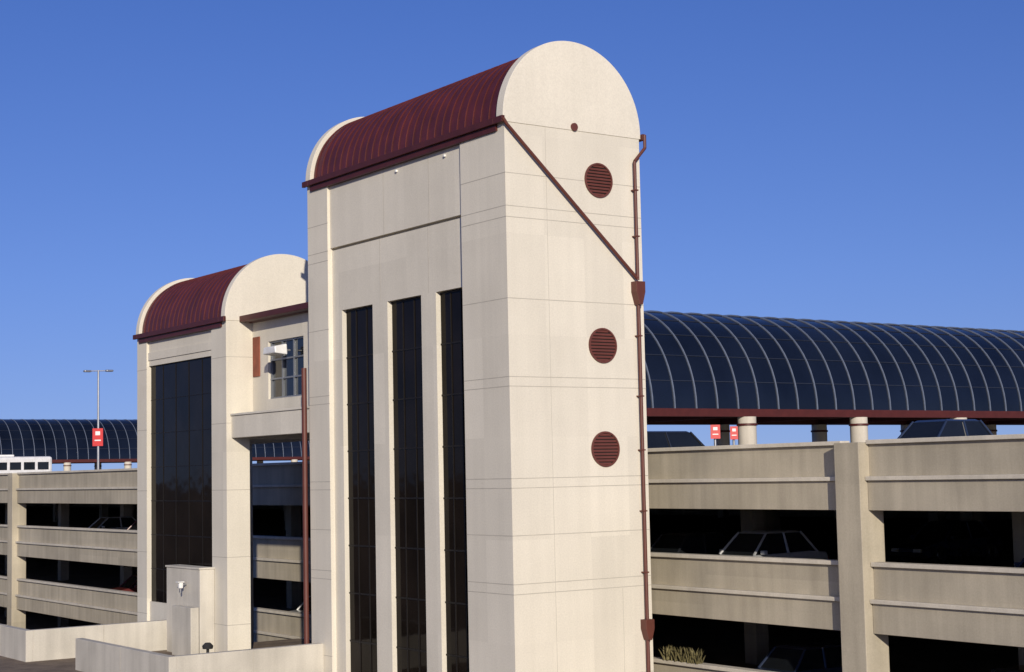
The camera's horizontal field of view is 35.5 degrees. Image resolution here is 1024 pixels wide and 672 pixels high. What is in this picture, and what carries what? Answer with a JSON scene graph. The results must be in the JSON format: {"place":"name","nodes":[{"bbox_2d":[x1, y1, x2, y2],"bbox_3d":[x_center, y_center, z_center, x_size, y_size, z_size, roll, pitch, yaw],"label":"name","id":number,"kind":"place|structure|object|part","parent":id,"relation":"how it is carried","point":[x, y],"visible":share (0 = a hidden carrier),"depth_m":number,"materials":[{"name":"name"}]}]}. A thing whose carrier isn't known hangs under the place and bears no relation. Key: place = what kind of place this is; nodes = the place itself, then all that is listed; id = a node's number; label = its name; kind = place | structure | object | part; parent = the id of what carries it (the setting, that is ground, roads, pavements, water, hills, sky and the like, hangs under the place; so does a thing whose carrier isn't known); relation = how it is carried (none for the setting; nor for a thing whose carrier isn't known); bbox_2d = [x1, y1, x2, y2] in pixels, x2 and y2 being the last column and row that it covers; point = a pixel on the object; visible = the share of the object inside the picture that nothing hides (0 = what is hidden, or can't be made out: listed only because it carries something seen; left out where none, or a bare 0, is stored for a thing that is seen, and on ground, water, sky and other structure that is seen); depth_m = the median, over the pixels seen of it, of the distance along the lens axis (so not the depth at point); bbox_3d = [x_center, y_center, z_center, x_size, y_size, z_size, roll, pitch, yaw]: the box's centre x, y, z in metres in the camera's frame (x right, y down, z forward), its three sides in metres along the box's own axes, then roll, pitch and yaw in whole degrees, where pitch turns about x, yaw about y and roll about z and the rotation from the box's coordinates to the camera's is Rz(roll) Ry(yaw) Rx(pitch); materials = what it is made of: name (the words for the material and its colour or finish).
{"place":"outdoors","nodes":[
{"label":"outdoors","id":0,"kind":"place"},
{"bbox_2d":[0,638,311,671],"bbox_3d":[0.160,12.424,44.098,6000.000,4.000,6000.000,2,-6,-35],"label":"ground","id":1,"kind":"structure","parent":0,"point":[7,664],"depth_m":59.04,"materials":[{"name":"grey concrete"}]},
{"bbox_2d":[0,620,166,661],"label":"wall run","id":2,"kind":"structure","parent":1,"relation":"on","point":[22,644],"depth_m":60.93,"materials":[{"name":"concrete"}]},
{"bbox_2d":[165,564,214,654],"bbox_3d":[-12.463,11.184,61.163,0.945,4.720,3.180,2,-6,-35],"label":"utility enclosure","id":3,"kind":"object","parent":1,"relation":"on","point":[190,619],"visible":0.8,"depth_m":60.25,"materials":[{"name":"concrete"}]},
{"bbox_2d":[176,581,186,592],"bbox_3d":[-12.557,9.546,60.830,0.400,0.430,0.240,2,-6,-35],"label":"security camera","id":4,"kind":"object","parent":3,"relation":"attached to","point":[180,584],"visible":1,"depth_m":60.76,"materials":[{"name":"white paint"}]},
{"bbox_2d":[75,638,323,671],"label":"wall run","id":5,"kind":"structure","parent":1,"relation":"on","point":[94,656],"depth_m":52.32,"materials":[{"name":"concrete"}]},
{"bbox_2d":[202,642,212,652],"bbox_3d":[-10.237,10.950,53.840,0.378,1.240,0.378,2,-6,-35],"label":"bollard light","id":6,"kind":"object","parent":1,"relation":"on","point":[207,646],"visible":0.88,"depth_m":53.78,"materials":[{"name":"metal"}]},
{"bbox_2d":[133,254,309,651],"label":"stair tower","id":7,"kind":"structure","parent":1,"relation":"on","point":[193,336],"depth_m":62.31,"materials":[{"name":"beige concrete"}]},
{"bbox_2d":[151,356,211,602],"bbox_3d":[-13.028,5.812,63.520,0.095,9.650,6.300,2,-6,-35],"label":"window glass","id":8,"kind":"structure","parent":7,"relation":"in","point":[182,482],"depth_m":63.72,"materials":[{"name":"black glass"}]},
{"bbox_2d":[230,302,309,437],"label":"connecting walkway","id":9,"kind":"structure","parent":7,"relation":"attached to","point":[277,399],"depth_m":58.70,"materials":[{"name":"beige concrete"}]},
{"bbox_2d":[263,344,289,355],"bbox_3d":[-8.441,0.507,58.083,0.850,0.388,0.990,2,-6,-35],"label":"flood light","id":10,"kind":"object","parent":9,"relation":"attached to","point":[278,350],"visible":1,"depth_m":57.69,"materials":[{"name":"white paint"}]},
{"bbox_2d":[270,336,303,398],"bbox_3d":[-8.182,1.174,58.632,0.090,2.150,2.800,2,-6,-35],"label":"window frame","id":11,"kind":"structure","parent":9,"relation":"in","point":[294,356],"depth_m":58.86,"materials":[{"name":"grey metal"}]},
{"bbox_2d":[273,338,303,396],"bbox_3d":[-8.137,1.176,58.663,0.040,2.150,2.800,2,-6,-35],"label":"window glass","id":12,"kind":"structure","parent":9,"relation":"in","point":[288,363],"depth_m":58.69,"materials":[{"name":"glass"}]},
{"bbox_2d":[301,41,654,671],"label":"stair tower","id":13,"kind":"structure","parent":1,"relation":"on","point":[479,493],"depth_m":47.52,"materials":[{"name":"beige concrete"}]},
{"bbox_2d":[346,288,468,671],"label":"window glass","id":14,"kind":"structure","parent":13,"relation":"in","point":[401,617],"depth_m":49.98,"materials":[{"name":"black glass"}]},
{"bbox_2d":[0,434,1023,671],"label":"parking garage","id":15,"kind":"structure","parent":1,"relation":"on","point":[862,596],"depth_m":49.15,"materials":[{"name":"concrete"}]},
{"bbox_2d":[0,455,51,472],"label":"shuttle bus","id":16,"kind":"object","parent":15,"relation":"on","point":[10,464],"visible":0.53,"depth_m":114.13,"materials":[{"name":"white paint"}]},
{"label":"side windows","id":17,"kind":"part","parent":16,"relation":"part of","materials":[{"name":"black glass"}]},
{"bbox_2d":[83,370,112,469],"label":"street lamp","id":18,"kind":"object","parent":15,"relation":"on","point":[98,457],"visible":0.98,"depth_m":122.98,"materials":[{"name":"metal"}]},
{"bbox_2d":[93,428,102,445],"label":"traffic sign","id":19,"kind":"object","parent":18,"relation":"attached to","point":[97,436],"visible":1,"depth_m":122.69,"materials":[{"name":"red metal"}]},
{"bbox_2d":[88,516,135,529],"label":"parked car","id":20,"kind":"object","parent":15,"relation":"on","point":[121,522],"visible":0.21,"depth_m":96.57,"materials":[{"name":"silver paint"}]},
{"bbox_2d":[113,575,136,591],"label":"parked car","id":21,"kind":"object","parent":15,"relation":"on","point":[129,584],"visible":0.08,"depth_m":91.92,"materials":[{"name":"red paint"}]},
{"bbox_2d":[127,520,136,529],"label":"parked car","id":22,"kind":"object","parent":15,"relation":"on","point":[133,526],"visible":0.01,"depth_m":89.88,"materials":[{"name":"white paint"}]},
{"bbox_2d":[0,419,309,470],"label":"barrel vault canopy","id":23,"kind":"object","parent":15,"relation":"on","point":[67,443],"visible":0.22,"depth_m":221.90,"materials":[{"name":"blue glass"}]},
{"bbox_2d":[291,595,310,613],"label":"parked car","id":24,"kind":"object","parent":15,"relation":"on","point":[300,609],"visible":0.04,"depth_m":73.31,"materials":[{"name":"silver paint"}]},
{"bbox_2d":[647,431,704,447],"bbox_3d":[5.672,4.237,56.858,4.760,1.679,2.100,2,-6,-35],"label":"parked car","id":25,"kind":"object","parent":15,"relation":"on","point":[661,439],"visible":0.06,"depth_m":56.02,"materials":[{"name":"black paint"}]},
{"bbox_2d":[659,644,705,663],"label":"weeds","id":26,"kind":"object","parent":15,"relation":"on","point":[685,656],"visible":1,"depth_m":49.13,"materials":[{"name":"plant"}]},
{"bbox_2d":[650,532,729,554],"bbox_3d":[6.373,7.369,53.961,4.760,1.499,2.050,2,-6,-35],"label":"parked car","id":27,"kind":"object","parent":15,"relation":"on","point":[712,543],"visible":0.2,"depth_m":53.19,"materials":[{"name":"black paint"}]},
{"bbox_2d":[710,425,719,445],"bbox_3d":[7.609,4.303,59.774,0.360,1.967,0.214,-1,-5,0],"label":"traffic sign","id":28,"kind":"object","parent":15,"relation":"on","point":[715,431],"visible":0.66,"depth_m":59.74,"materials":[{"name":"red metal"}]},
{"bbox_2d":[730,426,737,444],"bbox_3d":[8.533,4.439,61.404,0.300,1.937,0.214,-1,-5,0],"label":"traffic sign","id":29,"kind":"object","parent":15,"relation":"on","point":[733,433],"visible":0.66,"depth_m":61.37,"materials":[{"name":"red metal"}]},
{"bbox_2d":[719,529,828,559],"bbox_3d":[7.906,7.003,50.778,4.760,1.619,2.050,2,-6,-35],"label":"parked car","id":30,"kind":"object","parent":15,"relation":"on","point":[781,543],"visible":0.43,"depth_m":50.51,"materials":[{"name":"silver paint"}]},
{"bbox_2d":[755,642,841,671],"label":"parked car","id":31,"kind":"object","parent":15,"relation":"on","point":[810,657],"visible":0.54,"depth_m":48.26,"materials":[{"name":"blue paint"}]},
{"bbox_2d":[644,310,1023,445],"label":"barrel vault canopy","id":32,"kind":"object","parent":15,"relation":"on","point":[746,375],"visible":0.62,"depth_m":91.57,"materials":[{"name":"blue glass"}]},
{"bbox_2d":[897,419,992,438],"bbox_3d":[12.906,3.370,48.424,4.860,1.659,2.100,2,-6,-35],"label":"parked car","id":33,"kind":"object","parent":15,"relation":"on","point":[944,428],"visible":0.12,"depth_m":48.15,"materials":[{"name":"blue paint"}]},
{"bbox_2d":[1014,558,1023,567],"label":"parked car","id":34,"kind":"object","parent":15,"relation":"in","point":[1020,564],"visible":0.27,"depth_m":42.14,"materials":[{"name":"blue paint"}]},
{"bbox_2d":[0,0,1023,470],"label":"sky","id":35,"kind":"structure","parent":0,"point":[832,160],"materials":[{"name":"blue"}]}
]}

